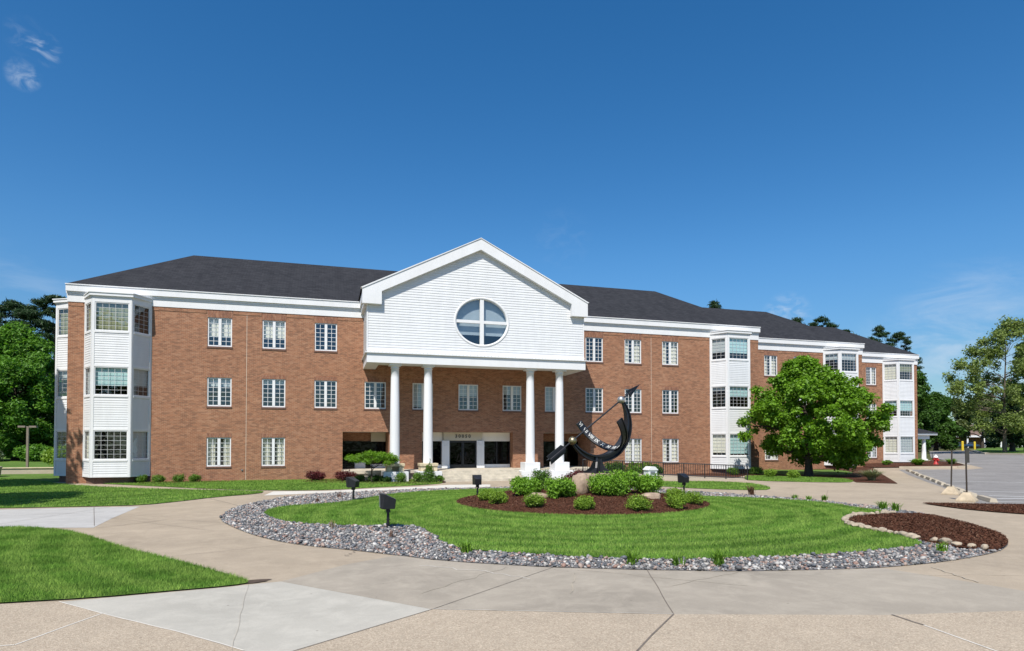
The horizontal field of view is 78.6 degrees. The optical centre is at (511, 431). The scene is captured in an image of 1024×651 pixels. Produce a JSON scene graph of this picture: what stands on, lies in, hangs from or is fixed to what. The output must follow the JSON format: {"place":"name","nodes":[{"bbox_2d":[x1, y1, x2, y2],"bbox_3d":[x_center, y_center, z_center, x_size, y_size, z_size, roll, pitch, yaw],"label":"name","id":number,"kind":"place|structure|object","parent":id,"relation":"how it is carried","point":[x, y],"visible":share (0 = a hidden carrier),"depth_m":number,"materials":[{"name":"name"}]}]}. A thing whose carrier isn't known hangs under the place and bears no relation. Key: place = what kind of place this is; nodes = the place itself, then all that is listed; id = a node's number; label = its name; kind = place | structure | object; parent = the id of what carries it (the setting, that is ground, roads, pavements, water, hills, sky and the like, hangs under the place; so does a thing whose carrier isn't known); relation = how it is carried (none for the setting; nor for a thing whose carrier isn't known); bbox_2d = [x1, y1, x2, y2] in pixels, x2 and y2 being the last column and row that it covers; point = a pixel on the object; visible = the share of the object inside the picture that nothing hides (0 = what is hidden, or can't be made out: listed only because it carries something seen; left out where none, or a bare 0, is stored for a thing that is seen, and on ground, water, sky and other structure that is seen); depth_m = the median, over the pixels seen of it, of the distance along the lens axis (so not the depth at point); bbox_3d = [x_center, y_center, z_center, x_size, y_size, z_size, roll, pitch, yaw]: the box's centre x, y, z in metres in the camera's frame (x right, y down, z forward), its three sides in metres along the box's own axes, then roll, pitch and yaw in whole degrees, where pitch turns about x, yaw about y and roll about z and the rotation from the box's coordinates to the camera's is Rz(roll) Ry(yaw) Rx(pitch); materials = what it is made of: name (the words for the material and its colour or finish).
{"place":"outdoors","nodes":[
{"label":"outdoors","id":0,"kind":"place"},
{"bbox_2d":[0,456,53,466],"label":"lawn","id":1,"kind":"structure","parent":0,"point":[6,462],"depth_m":54.72,"materials":[{"name":"green plant"}]},
{"bbox_2d":[0,298,60,397],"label":"pine tree","id":2,"kind":"object","parent":1,"relation":"on","point":[9,305],"visible":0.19,"depth_m":82.42,"materials":[{"name":"green plant"}]},
{"bbox_2d":[11,443,52,461],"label":"undergrowth shrub","id":3,"kind":"object","parent":1,"relation":"on","point":[35,451],"visible":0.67,"depth_m":60.63,"materials":[{"name":"green plant"}]},
{"bbox_2d":[0,320,66,459],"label":"broadleaf tree","id":4,"kind":"object","parent":1,"relation":"on","point":[27,361],"visible":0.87,"depth_m":63.56,"materials":[{"name":"green plant"}]},
{"bbox_2d":[6,294,65,417],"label":"pine tree","id":5,"kind":"object","parent":1,"relation":"on","point":[29,311],"visible":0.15,"depth_m":77.78,"materials":[{"name":"green plant"}]},
{"bbox_2d":[40,444,65,465],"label":"rounded shrub","id":6,"kind":"object","parent":1,"relation":"on","point":[48,457],"visible":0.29,"depth_m":45.13,"materials":[{"name":"green plant"}]},
{"bbox_2d":[0,474,58,481],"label":"lawn","id":7,"kind":"structure","parent":0,"point":[46,477],"depth_m":40.52,"materials":[{"name":"green plant"}]},
{"bbox_2d":[0,507,136,527],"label":"pavement","id":8,"kind":"structure","parent":0,"point":[79,518],"depth_m":18.16,"materials":[{"name":"concrete"}]},
{"bbox_2d":[0,602,242,650],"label":"pavement","id":9,"kind":"structure","parent":0,"point":[20,622],"depth_m":6.92,"materials":[{"name":"concrete"}]},
{"bbox_2d":[0,525,248,601],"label":"lawn","id":10,"kind":"structure","parent":0,"point":[68,597],"depth_m":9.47,"materials":[{"name":"green plant"}]},
{"bbox_2d":[64,581,431,650],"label":"pavement","id":11,"kind":"structure","parent":0,"point":[279,616],"depth_m":7.79,"materials":[{"name":"concrete"}]},
{"bbox_2d":[119,480,439,489],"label":"lawn","id":12,"kind":"structure","parent":0,"point":[307,488],"depth_m":31.60,"materials":[{"name":"green plant"}]},
{"bbox_2d":[305,479,444,483],"bbox_3d":[-7.865,2.820,37.248,8.321,0.001,8.760,0,-1,-2],"label":"mulch bed","id":13,"kind":"object","parent":12,"relation":"on","point":[374,481],"visible":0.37,"depth_m":33.92,"materials":[{"name":"brown soil"}]},
{"bbox_2d":[344,450,400,481],"bbox_3d":[-7.601,1.931,34.496,2.960,1.894,3.129,0,-1,22],"label":"umbrella tree","id":14,"kind":"object","parent":13,"relation":"on","point":[369,457],"visible":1,"depth_m":33.93,"materials":[{"name":"green plant"}]},
{"bbox_2d":[419,459,437,481],"bbox_3d":[-4.590,2.179,34.508,1.152,1.395,1.130,0,-1,-17],"label":"cone evergreen","id":15,"kind":"object","parent":13,"relation":"on","point":[429,477],"visible":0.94,"depth_m":34.35,"materials":[{"name":"green plant"}]},
{"bbox_2d":[266,484,489,494],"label":"path","id":16,"kind":"structure","parent":0,"point":[377,489],"depth_m":29.00,"materials":[{"name":"white concrete"}]},
{"bbox_2d":[0,475,853,507],"bbox_3d":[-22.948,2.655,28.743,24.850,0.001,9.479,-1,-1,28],"label":"lawn","id":17,"kind":"structure","parent":0,"point":[113,504],"depth_m":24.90,"materials":[{"name":"green plant"}]},
{"bbox_2d":[281,555,672,613],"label":"pavement","id":18,"kind":"structure","parent":0,"point":[406,580],"depth_m":9.28,"materials":[{"name":"concrete"}]},
{"bbox_2d":[296,609,671,650],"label":"pavement","id":19,"kind":"structure","parent":0,"point":[457,630],"depth_m":6.96,"materials":[{"name":"concrete"}]},
{"bbox_2d":[5,448,980,467],"bbox_3d":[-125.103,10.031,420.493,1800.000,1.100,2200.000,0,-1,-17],"label":"ground","id":20,"kind":"structure","parent":0,"point":[928,456],"depth_m":86.62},
{"bbox_2d":[1,467,53,473],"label":"retaining wall","id":21,"kind":"structure","parent":20,"relation":"on","point":[27,470],"depth_m":44.03,"materials":[{"name":"concrete"}]},
{"bbox_2d":[52,238,937,483],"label":"brick building","id":22,"kind":"structure","parent":20,"relation":"on","point":[487,360],"depth_m":37.47,"materials":[{"name":"red brick"}]},
{"bbox_2d":[52,298,67,481],"bbox_3d":[-25.121,-2.209,35.689,1.302,10.250,3.404,0,-1,-17],"label":"bay window","id":23,"kind":"structure","parent":22,"relation":"in","point":[61,341],"depth_m":34.59,"materials":[{"name":"white paint"}]},
{"bbox_2d":[82,291,152,483],"bbox_3d":[-21.348,-2.252,33.557,3.404,10.250,1.302,0,-1,-17],"label":"bay window","id":24,"kind":"structure","parent":22,"relation":"in","point":[115,354],"depth_m":33.27,"materials":[{"name":"white paint"}]},
{"bbox_2d":[206,433,231,467],"bbox_3d":[-16.698,1.086,35.653,1.336,1.980,0.325,0,-1,-17],"label":"window","id":25,"kind":"structure","parent":22,"relation":"in","point":[211,437],"depth_m":35.64,"materials":[{"name":"white paint"}]},
{"bbox_2d":[206,373,231,407],"bbox_3d":[-16.688,-2.329,35.688,1.336,1.970,0.255,0,-1,-17],"label":"window","id":26,"kind":"structure","parent":22,"relation":"in","point":[224,380],"depth_m":35.64,"materials":[{"name":"white paint"}]},
{"bbox_2d":[207,309,232,348],"bbox_3d":[-16.688,-5.847,35.758,1.336,2.187,0.255,0,-1,-17],"label":"window","id":27,"kind":"structure","parent":22,"relation":"in","point":[220,326],"depth_m":35.75,"materials":[{"name":"white paint"}]},
{"bbox_2d":[261,434,284,467],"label":"window","id":28,"kind":"structure","parent":22,"relation":"in","point":[266,460],"depth_m":36.48,"materials":[{"name":"white paint"}]},
{"bbox_2d":[261,375,285,408],"bbox_3d":[-13.910,-2.313,36.514,1.336,1.970,0.255,0,-1,-17],"label":"window","id":29,"kind":"structure","parent":22,"relation":"in","point":[273,380],"depth_m":36.46,"materials":[{"name":"white paint"}]},
{"bbox_2d":[262,312,285,350],"bbox_3d":[-13.910,-5.830,36.584,1.336,2.187,0.255,0,-1,-17],"label":"window","id":30,"kind":"structure","parent":22,"relation":"in","point":[274,329],"depth_m":36.57,"materials":[{"name":"white paint"}]},
{"bbox_2d":[314,376,336,409],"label":"window","id":31,"kind":"structure","parent":22,"relation":"in","point":[316,378],"depth_m":37.27,"materials":[{"name":"white paint"}]},
{"bbox_2d":[314,315,336,352],"bbox_3d":[-11.118,-5.815,37.363,1.336,2.187,0.155,0,-1,-17],"label":"window","id":32,"kind":"structure","parent":22,"relation":"in","point":[322,320],"depth_m":37.34,"materials":[{"name":"white paint"}]},
{"bbox_2d":[364,378,385,410],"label":"window","id":33,"kind":"structure","parent":22,"relation":"in","point":[367,380],"depth_m":38.10,"materials":[{"name":"white paint"}]},
{"bbox_2d":[412,379,433,410],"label":"window","id":34,"kind":"structure","parent":22,"relation":"in","point":[418,384],"depth_m":38.93,"materials":[{"name":"white paint"}]},
{"bbox_2d":[458,381,478,411],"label":"window","id":35,"kind":"structure","parent":22,"relation":"in","point":[472,389],"depth_m":39.83,"materials":[{"name":"white paint"}]},
{"bbox_2d":[502,382,521,412],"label":"window","id":36,"kind":"structure","parent":22,"relation":"in","point":[511,388],"depth_m":40.64,"materials":[{"name":"white glass"}]},
{"bbox_2d":[545,383,555,412],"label":"window","id":37,"kind":"structure","parent":22,"relation":"in","point":[550,388],"depth_m":41.42,"materials":[{"name":"white glass"}]},
{"bbox_2d":[585,384,603,413],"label":"window","id":38,"kind":"structure","parent":22,"relation":"in","point":[588,386],"depth_m":42.23,"materials":[{"name":"white paint"}]},
{"bbox_2d":[585,331,603,363],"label":"window","id":39,"kind":"structure","parent":22,"relation":"in","point":[588,334],"depth_m":42.31,"materials":[{"name":"white paint"}]},
{"bbox_2d":[624,385,641,413],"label":"window","id":40,"kind":"structure","parent":22,"relation":"in","point":[638,390],"depth_m":43.07,"materials":[{"name":"white paint"}]},
{"bbox_2d":[624,333,641,364],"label":"window","id":41,"kind":"structure","parent":22,"relation":"in","point":[635,337],"depth_m":43.21,"materials":[{"name":"white paint"}]},
{"bbox_2d":[625,435,641,463],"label":"window","id":42,"kind":"structure","parent":22,"relation":"in","point":[636,439],"depth_m":43.16,"materials":[{"name":"white paint"}]},
{"bbox_2d":[662,387,678,414],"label":"window","id":43,"kind":"structure","parent":22,"relation":"in","point":[669,389],"depth_m":43.87,"materials":[{"name":"white paint"}]},
{"bbox_2d":[662,335,678,366],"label":"window","id":44,"kind":"structure","parent":22,"relation":"in","point":[673,339],"depth_m":44.02,"materials":[{"name":"white paint"}]},
{"bbox_2d":[662,435,679,463],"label":"window","id":45,"kind":"structure","parent":22,"relation":"in","point":[673,450],"depth_m":43.92,"materials":[{"name":"white paint"}]},
{"bbox_2d":[709,329,752,473],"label":"bay window","id":46,"kind":"structure","parent":22,"relation":"in","point":[729,375],"depth_m":44.27,"materials":[{"name":"white paint"}]},
{"bbox_2d":[764,350,777,376],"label":"window","id":47,"kind":"structure","parent":22,"relation":"in","point":[774,353],"depth_m":50.94,"materials":[{"name":"white paint"}]},
{"bbox_2d":[823,346,860,468],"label":"bay window","id":48,"kind":"structure","parent":22,"relation":"in","point":[839,353],"depth_m":51.84,"materials":[{"name":"white paint"}]},
{"bbox_2d":[866,362,876,385],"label":"window","id":49,"kind":"structure","parent":22,"relation":"in","point":[868,365],"depth_m":58.73,"materials":[{"name":"white paint"}]},
{"bbox_2d":[882,358,915,462],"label":"bay window","id":50,"kind":"structure","parent":22,"relation":"in","point":[898,447],"depth_m":58.49,"materials":[{"name":"white paint"}]},
{"bbox_2d":[808,315,841,329],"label":"pine tree","id":51,"kind":"object","parent":20,"relation":"on","point":[819,319],"visible":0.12,"depth_m":97.53,"materials":[{"name":"green plant"}]},
{"bbox_2d":[868,324,895,346],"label":"pine tree","id":52,"kind":"object","parent":20,"relation":"on","point":[880,329],"visible":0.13,"depth_m":105.09,"materials":[{"name":"green plant"}]},
{"bbox_2d":[890,331,924,371],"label":"pine tree","id":53,"kind":"object","parent":20,"relation":"on","point":[898,336],"visible":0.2,"depth_m":107.96,"materials":[{"name":"green plant"}]},
{"bbox_2d":[917,369,942,451],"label":"broadleaf tree","id":54,"kind":"object","parent":20,"relation":"on","point":[927,416],"visible":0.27,"depth_m":89.33,"materials":[{"name":"green plant"}]},
{"bbox_2d":[921,391,967,450],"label":"broadleaf tree","id":55,"kind":"object","parent":20,"relation":"on","point":[949,430],"visible":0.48,"depth_m":93.73,"materials":[{"name":"green plant"}]},
{"bbox_2d":[947,398,980,431],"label":"tree","id":56,"kind":"object","parent":20,"relation":"on","point":[963,421],"visible":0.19,"depth_m":148.20,"materials":[{"name":"green plant"}]},
{"bbox_2d":[932,425,1007,447],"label":"house","id":57,"kind":"structure","parent":20,"relation":"on","point":[974,438],"depth_m":187.73,"materials":[{"name":"white brick"}]},
{"bbox_2d":[942,315,1023,452],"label":"oak tree","id":58,"kind":"object","parent":20,"relation":"on","point":[991,353],"visible":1,"depth_m":74.84,"materials":[{"name":"green plant"}]},
{"bbox_2d":[0,464,1023,607],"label":"pavement","id":59,"kind":"structure","parent":0,"point":[277,561],"depth_m":14.89,"materials":[{"name":"beige concrete"}]},
{"bbox_2d":[2,475,947,650],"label":"pavement joint","id":60,"kind":"object","parent":59,"relation":"on","point":[649,637],"visible":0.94,"depth_m":7.72,"materials":[{"name":"grey concrete"}]},
{"bbox_2d":[0,565,995,650],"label":"pavement joint","id":61,"kind":"object","parent":59,"relation":"on","point":[423,565],"visible":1,"depth_m":7.21,"materials":[{"name":"grey concrete"}]},
{"bbox_2d":[219,486,1007,570],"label":"pebbles","id":62,"kind":"object","parent":59,"relation":"on","point":[410,536],"visible":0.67,"depth_m":12.34,"materials":[{"name":"grey gravel"}]},
{"bbox_2d":[346,477,359,499],"bbox_3d":[-5.876,2.102,23.116,0.398,0.864,0.359,0,-1,20],"label":"ground floodlight","id":63,"kind":"object","parent":62,"relation":"on","point":[352,483],"visible":0.91,"depth_m":23.00,"materials":[{"name":"black metal"}]},
{"bbox_2d":[379,493,395,527],"bbox_3d":[-3.074,1.948,15.440,0.398,0.864,0.359,0,-1,-15],"label":"ground floodlight","id":64,"kind":"object","parent":62,"relation":"on","point":[387,502],"visible":0.94,"depth_m":15.30,"materials":[{"name":"black metal"}]},
{"bbox_2d":[264,487,921,558],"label":"lawn","id":65,"kind":"structure","parent":62,"relation":"on","point":[643,548],"depth_m":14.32,"materials":[{"name":"green plant"}]},
{"bbox_2d":[848,512,1007,549],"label":"mulch","id":66,"kind":"object","parent":65,"relation":"on","point":[893,523],"visible":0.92,"depth_m":15.34,"materials":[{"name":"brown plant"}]},
{"bbox_2d":[703,547,729,565],"bbox_3d":[3.494,2.118,10.767,0.511,0.338,0.681,0,-1,-17],"label":"daylily","id":67,"kind":"object","parent":62,"relation":"on","point":[718,558],"visible":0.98,"depth_m":10.71,"materials":[{"name":"green plant"}]},
{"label":"mulch edge","id":68,"kind":"structure","parent":62,"relation":"on","visible":0},
{"bbox_2d":[456,489,709,514],"bbox_3d":[2.481,2.319,22.835,9.000,0.400,9.200,0,-1,-17],"label":"mulch bed","id":69,"kind":"object","parent":68,"relation":"on","point":[553,500],"visible":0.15,"depth_m":19.63,"materials":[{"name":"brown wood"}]},
{"bbox_2d":[488,489,508,503],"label":"shrub","id":70,"kind":"object","parent":69,"relation":"on","point":[498,496],"visible":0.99,"depth_m":20.45,"materials":[{"name":"green plant"}]},
{"bbox_2d":[509,475,542,495],"bbox_3d":[0.482,1.870,21.811,1.245,0.781,1.243,0,-1,-17],"label":"leafy shrub","id":71,"kind":"object","parent":69,"relation":"on","point":[522,485],"visible":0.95,"depth_m":21.55,"materials":[{"name":"green plant"}]},
{"bbox_2d":[521,493,545,506],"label":"shrub","id":72,"kind":"object","parent":69,"relation":"on","point":[535,500],"visible":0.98,"depth_m":19.30,"materials":[{"name":"green plant"}]},
{"bbox_2d":[531,468,551,488],"bbox_3d":[1.106,1.805,23.498,0.781,0.986,0.740,0,-1,17],"label":"dwarf conifer","id":73,"kind":"object","parent":69,"relation":"on","point":[537,473],"visible":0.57,"depth_m":23.40,"materials":[{"name":"green plant"}]},
{"bbox_2d":[542,476,576,498],"bbox_3d":[1.607,1.847,20.932,1.150,0.768,1.230,0,-1,20],"label":"leafy shrub","id":74,"kind":"object","parent":69,"relation":"on","point":[557,487],"visible":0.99,"depth_m":20.64,"materials":[{"name":"green plant"}]},
{"bbox_2d":[572,473,589,493],"bbox_3d":[2.369,1.861,21.642,0.647,0.850,0.617,0,-1,15],"label":"boulder","id":75,"kind":"object","parent":69,"relation":"on","point":[581,482],"visible":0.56,"depth_m":21.40,"materials":[{"name":"beige stone"}]},
{"bbox_2d":[573,494,595,509],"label":"shrub","id":76,"kind":"object","parent":69,"relation":"on","point":[582,503],"visible":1,"depth_m":18.77,"materials":[{"name":"green plant"}]},
{"bbox_2d":[546,385,638,490],"bbox_3d":[3.016,0.212,23.028,2.643,4.100,3.275,-1,-1,25],"label":"sundial","id":77,"kind":"object","parent":69,"relation":"on","point":[617,449],"visible":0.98,"depth_m":23.09,"materials":[{"name":"black metal"}]},
{"bbox_2d":[586,469,629,495],"bbox_3d":[3.237,1.733,21.368,1.487,0.971,1.472,0,-1,-17],"label":"leafy shrub","id":78,"kind":"object","parent":69,"relation":"on","point":[604,484],"visible":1,"depth_m":20.98,"materials":[{"name":"green plant"}]},
{"bbox_2d":[614,469,642,491],"bbox_3d":[3.916,1.763,22.162,1.376,0.910,1.305,0,-1,-17],"label":"leafy shrub","id":79,"kind":"object","parent":69,"relation":"on","point":[634,480],"visible":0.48,"depth_m":21.92,"materials":[{"name":"green plant"}]},
{"bbox_2d":[624,493,652,510],"bbox_3d":[3.840,2.111,18.939,0.824,0.602,0.819,0,-1,-17],"label":"shrub","id":80,"kind":"object","parent":69,"relation":"on","point":[636,502],"visible":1,"depth_m":18.77,"materials":[{"name":"green plant"}]},
{"bbox_2d":[633,473,664,492],"bbox_3d":[4.940,1.901,22.950,1.193,0.810,1.257,0,-1,-17],"label":"leafy shrub","id":81,"kind":"object","parent":69,"relation":"on","point":[649,483],"visible":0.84,"depth_m":22.61,"materials":[{"name":"green plant"}]},
{"bbox_2d":[664,492,689,508],"bbox_3d":[5.164,2.155,19.625,0.805,0.566,0.769,0,-1,-17],"label":"shrub","id":82,"kind":"object","parent":69,"relation":"on","point":[679,501],"visible":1,"depth_m":19.47,"materials":[{"name":"green plant"}]},
{"bbox_2d":[684,490,704,503],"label":"shrub","id":83,"kind":"object","parent":69,"relation":"on","point":[696,498],"visible":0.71,"depth_m":20.67,"materials":[{"name":"green plant"}]},
{"bbox_2d":[639,474,747,480],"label":"ramp","id":84,"kind":"structure","parent":59,"relation":"on","point":[668,477],"depth_m":36.83,"materials":[{"name":"concrete"}]},
{"bbox_2d":[582,459,747,479],"bbox_3d":[8.956,2.220,37.031,9.531,1.187,0.063,0,-1,11],"label":"metal railing","id":85,"kind":"object","parent":84,"relation":"on","point":[704,476],"visible":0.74,"depth_m":36.85,"materials":[{"name":"black metal"}]},
{"bbox_2d":[703,466,895,482],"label":"mulch bed","id":86,"kind":"object","parent":59,"relation":"on","point":[854,476],"visible":0.34,"depth_m":40.32,"materials":[{"name":"brown soil"}]},
{"bbox_2d":[760,470,852,474],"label":"lawn","id":87,"kind":"structure","parent":86,"relation":"on","point":[825,472],"depth_m":45.91,"materials":[{"name":"green plant"}]},
{"bbox_2d":[736,355,896,475],"bbox_3d":[19.944,-1.101,41.102,9.858,8.294,8.749,0,-1,-17],"label":"maple tree","id":88,"kind":"object","parent":86,"relation":"on","point":[844,402],"visible":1,"depth_m":39.65,"materials":[{"name":"green plant"}]},
{"bbox_2d":[865,461,963,466],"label":"mulch bed","id":89,"kind":"object","parent":59,"relation":"on","point":[927,463],"visible":0.44,"depth_m":54.33,"materials":[{"name":"brown wood"}]},
{"bbox_2d":[941,450,960,494],"bbox_3d":[18.424,1.703,26.244,0.615,1.848,0.615,-1,-2,45],"label":"sign post","id":90,"kind":"object","parent":59,"relation":"on","point":[950,490],"visible":0.91,"depth_m":26.14,"materials":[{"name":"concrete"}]},
{"bbox_2d":[899,450,1023,467],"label":"kerb","id":91,"kind":"structure","parent":59,"relation":"on","point":[976,451],"depth_m":50.86,"materials":[{"name":"concrete"}]},
{"bbox_2d":[955,448,978,501],"bbox_3d":[16.794,1.583,23.100,0.615,1.961,0.615,-1,-2,45],"label":"sign post","id":92,"kind":"object","parent":59,"relation":"on","point":[966,496],"visible":1,"depth_m":23.02,"materials":[{"name":"concrete"}]},
{"bbox_2d":[923,502,1023,513],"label":"mulch","id":93,"kind":"object","parent":59,"relation":"on","point":[993,505],"visible":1,"depth_m":20.66,"materials":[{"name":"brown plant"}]},
{"bbox_2d":[0,0,1023,420],"label":"sky","id":94,"kind":"structure","parent":0,"point":[858,165],"materials":[{"name":"blue"}]},
{"bbox_2d":[639,611,1023,650],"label":"pavement","id":95,"kind":"structure","parent":0,"point":[1000,630],"depth_m":6.96,"materials":[{"name":"concrete"}]},
{"bbox_2d":[648,568,1023,614],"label":"pavement","id":96,"kind":"structure","parent":0,"point":[872,591],"depth_m":8.78,"materials":[{"name":"concrete"}]},
{"bbox_2d":[900,450,1023,503],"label":"parking lot","id":97,"kind":"structure","parent":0,"point":[1000,476],"depth_m":40.97,"materials":[{"name":"grey asphalt"}]},
{"bbox_2d":[975,447,1023,452],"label":"lawn","id":98,"kind":"structure","parent":0,"point":[999,450],"depth_m":88.76,"materials":[{"name":"green plant"}]},
{"bbox_2d":[950,395,999,447],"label":"tree","id":99,"kind":"object","parent":98,"relation":"on","point":[984,403],"visible":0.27,"depth_m":156.54,"materials":[{"name":"green plant"}]},
{"bbox_2d":[984,394,1023,450],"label":"tree","id":100,"kind":"object","parent":98,"relation":"on","point":[1012,439],"visible":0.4,"depth_m":81.30,"materials":[{"name":"green plant"}]},
{"bbox_2d":[990,342,1023,450],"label":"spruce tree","id":101,"kind":"object","parent":98,"relation":"on","point":[992,414],"visible":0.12,"depth_m":84.93,"materials":[{"name":"green plant"}]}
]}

